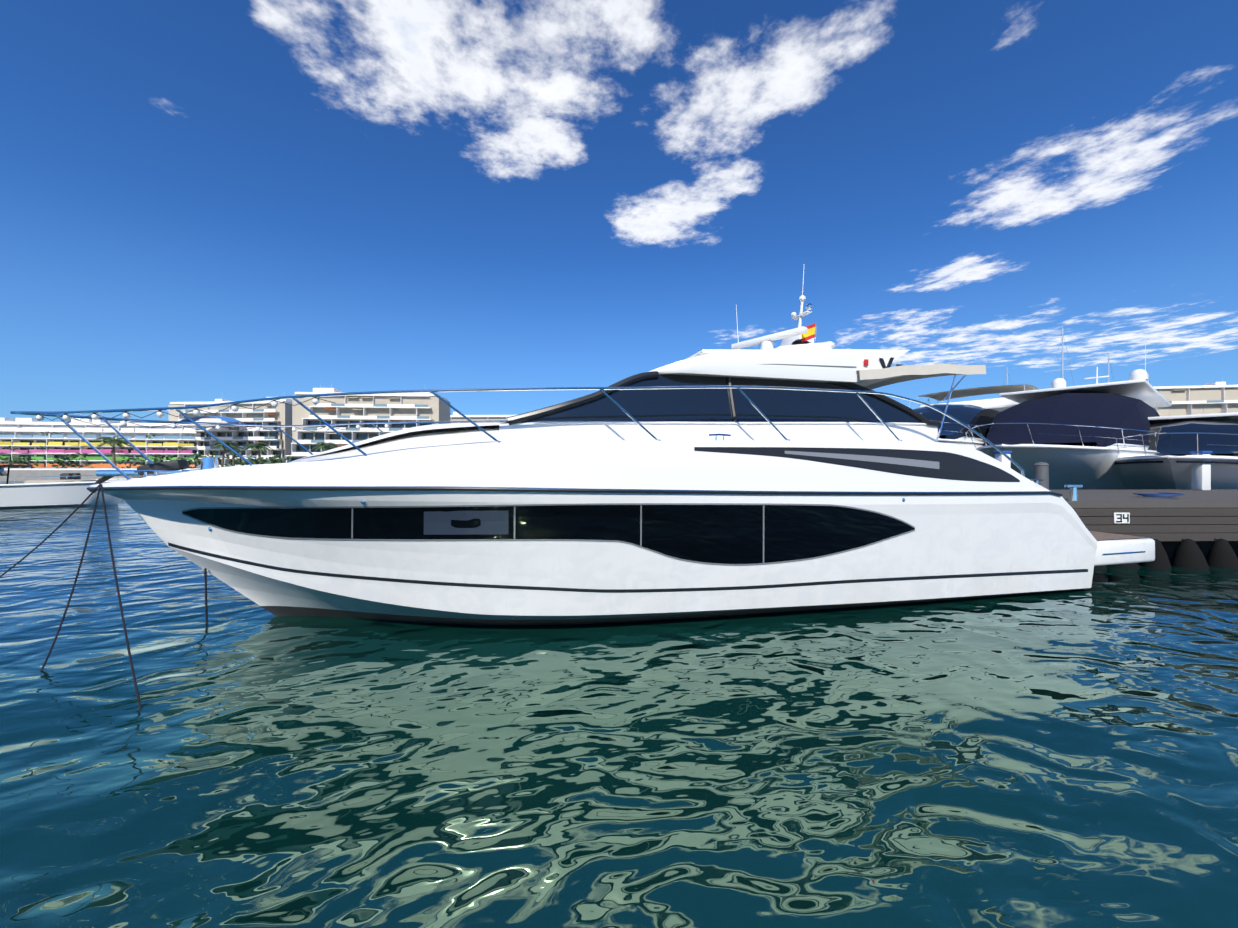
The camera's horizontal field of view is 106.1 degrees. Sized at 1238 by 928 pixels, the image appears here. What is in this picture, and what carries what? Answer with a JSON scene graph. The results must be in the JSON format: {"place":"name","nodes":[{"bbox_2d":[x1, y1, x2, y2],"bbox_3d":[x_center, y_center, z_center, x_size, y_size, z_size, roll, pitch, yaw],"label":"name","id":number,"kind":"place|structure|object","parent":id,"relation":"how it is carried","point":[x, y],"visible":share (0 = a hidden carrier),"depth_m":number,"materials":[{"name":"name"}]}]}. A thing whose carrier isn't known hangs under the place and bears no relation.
{"place":"outdoors","nodes":[
{"label":"outdoors","id":0,"kind":"place"},
{"bbox_2d":[0,467,220,480],"bbox_3d":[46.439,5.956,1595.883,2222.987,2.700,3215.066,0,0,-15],"label":"wall","id":1,"kind":"structure","parent":0,"point":[34,473],"depth_m":60.37,"materials":[{"name":"concrete"}]},
{"bbox_2d":[6,431,185,467],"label":"terrace planting","id":2,"kind":"object","parent":1,"relation":"on","point":[183,449],"visible":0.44,"depth_m":143.94,"materials":[{"name":"green plant"}]},
{"bbox_2d":[0,413,200,466],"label":"apartment building","id":3,"kind":"structure","parent":1,"relation":"on","point":[25,436],"depth_m":154.62,"materials":[{"name":"white concrete"}]},
{"bbox_2d":[95,437,132,467],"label":"palm tree","id":4,"kind":"object","parent":1,"relation":"on","point":[116,441],"visible":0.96,"depth_m":97.95,"materials":[{"name":"green plant"}]},
{"bbox_2d":[0,451,292,467],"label":"hedge","id":5,"kind":"object","parent":1,"relation":"on","point":[156,456],"visible":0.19,"depth_m":63.15,"materials":[{"name":"green plant"}]},
{"bbox_2d":[212,441,241,466],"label":"palm tree","id":6,"kind":"object","parent":1,"relation":"on","point":[230,444],"visible":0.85,"depth_m":103.53,"materials":[{"name":"green plant"}]},
{"bbox_2d":[169,395,291,466],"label":"white apartments","id":7,"kind":"structure","parent":1,"relation":"on","point":[279,443],"depth_m":159.49,"materials":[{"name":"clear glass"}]},
{"bbox_2d":[178,416,241,426],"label":"building","id":8,"kind":"structure","parent":7,"relation":"attached to","point":[227,419],"depth_m":152.02,"materials":[{"name":"blue"}]},
{"bbox_2d":[220,446,242,465],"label":"palm tree","id":9,"kind":"object","parent":1,"relation":"on","point":[233,454],"visible":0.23,"depth_m":116.07,"materials":[{"name":"green plant"}]},
{"bbox_2d":[241,442,272,463],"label":"palm tree","id":10,"kind":"object","parent":1,"relation":"on","point":[258,445],"visible":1,"depth_m":95.80,"materials":[{"name":"green plant"}]},
{"bbox_2d":[310,442,336,450],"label":"palm tree","id":11,"kind":"object","parent":1,"relation":"on","point":[322,445],"visible":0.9,"depth_m":107.85,"materials":[{"name":"green plant"}]},
{"bbox_2d":[285,388,449,462],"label":"white apartments","id":12,"kind":"structure","parent":1,"relation":"on","point":[410,407],"depth_m":140.07,"materials":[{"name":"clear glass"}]},
{"bbox_2d":[450,412,514,422],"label":"white apartments","id":13,"kind":"structure","parent":1,"relation":"on","point":[455,416],"depth_m":198.56,"materials":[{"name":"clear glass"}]},
{"bbox_2d":[1154,378,1237,415],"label":"beige block","id":14,"kind":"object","parent":1,"relation":"on","point":[1214,397],"visible":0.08,"depth_m":170.21,"materials":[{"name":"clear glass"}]},
{"bbox_2d":[0,481,1237,927],"bbox_3d":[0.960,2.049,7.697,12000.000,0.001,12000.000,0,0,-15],"label":"water surface","id":15,"kind":"object","parent":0,"point":[1062,759],"depth_m":3.20,"materials":[{"name":"teal liquid"}]},
{"bbox_2d":[0,465,123,508],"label":"boat","id":16,"kind":"object","parent":15,"relation":"on","point":[46,493],"visible":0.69,"depth_m":22.25,"materials":[{"name":"grey plastic"}]},
{"bbox_2d":[60,473,151,480],"bbox_3d":[-33.882,1.273,34.190,10.048,2.289,2.790,0,0,-20],"label":"boat","id":17,"kind":"object","parent":15,"relation":"on","point":[68,476],"visible":0.1,"depth_m":32.70,"materials":[{"name":"grey plastic"}]},
{"bbox_2d":[10,270,1154,625],"bbox_3d":[0.625,-0.402,7.616,16.311,6.600,4.168,0,0,-15],"label":"yacht","id":18,"kind":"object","parent":15,"relation":"on","point":[798,470],"visible":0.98,"depth_m":5.79,"materials":[{"name":"white plastic"}]},
{"bbox_2d":[0,484,207,709],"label":"mooring lines","id":19,"kind":"object","parent":18,"relation":"attached to","point":[100,486],"visible":0.81,"depth_m":5.09,"materials":[{"name":"black fabric"}]},
{"bbox_2d":[913,385,1037,448],"bbox_3d":[18.025,-0.821,24.939,26.826,6.930,6.284,0,0,-36],"label":"boat","id":20,"kind":"object","parent":15,"relation":"on","point":[972,413],"visible":0.19,"depth_m":22.02,"materials":[{"name":"grey plastic"}]},
{"bbox_2d":[1000,368,1011,397],"bbox_3d":[53.374,-5.556,63.371,12.014,16.300,3.800,0,0,-25],"label":"sailboat","id":21,"kind":"object","parent":15,"relation":"on","point":[1007,374],"visible":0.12,"depth_m":62.98,"materials":[{"name":"silver metal"}]},
{"bbox_2d":[1052,322,1073,384],"bbox_3d":[53.271,-7.077,55.377,12.015,19.300,3.800,0,0,-25],"label":"sailboat","id":22,"kind":"object","parent":15,"relation":"on","point":[1062,355],"visible":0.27,"depth_m":54.94,"materials":[{"name":"silver metal"}]},
{"bbox_2d":[966,339,1191,489],"bbox_3d":[23.051,-1.873,22.807,27.861,9.023,6.484,0,0,-36],"label":"motor yacht","id":23,"kind":"object","parent":15,"relation":"on","point":[1059,427],"visible":0.52,"depth_m":17.74,"materials":[{"name":"blue"}]},
{"bbox_2d":[1102,353,1115,381],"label":"sailboat","id":24,"kind":"object","parent":15,"relation":"on","point":[1108,368],"visible":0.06,"depth_m":69.33,"materials":[{"name":"silver metal"}]},
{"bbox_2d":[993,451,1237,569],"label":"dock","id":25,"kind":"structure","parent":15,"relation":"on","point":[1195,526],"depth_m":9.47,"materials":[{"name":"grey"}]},
{"bbox_2d":[1093,412,1237,489],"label":"motor yacht","id":26,"kind":"object","parent":15,"relation":"on","point":[1216,434],"visible":0.38,"depth_m":16.02,"materials":[{"name":"white plastic"}]},
{"bbox_2d":[0,0,1237,422],"label":"sky","id":27,"kind":"structure","parent":0,"point":[201,200],"materials":[{"name":"blue"}]}
]}

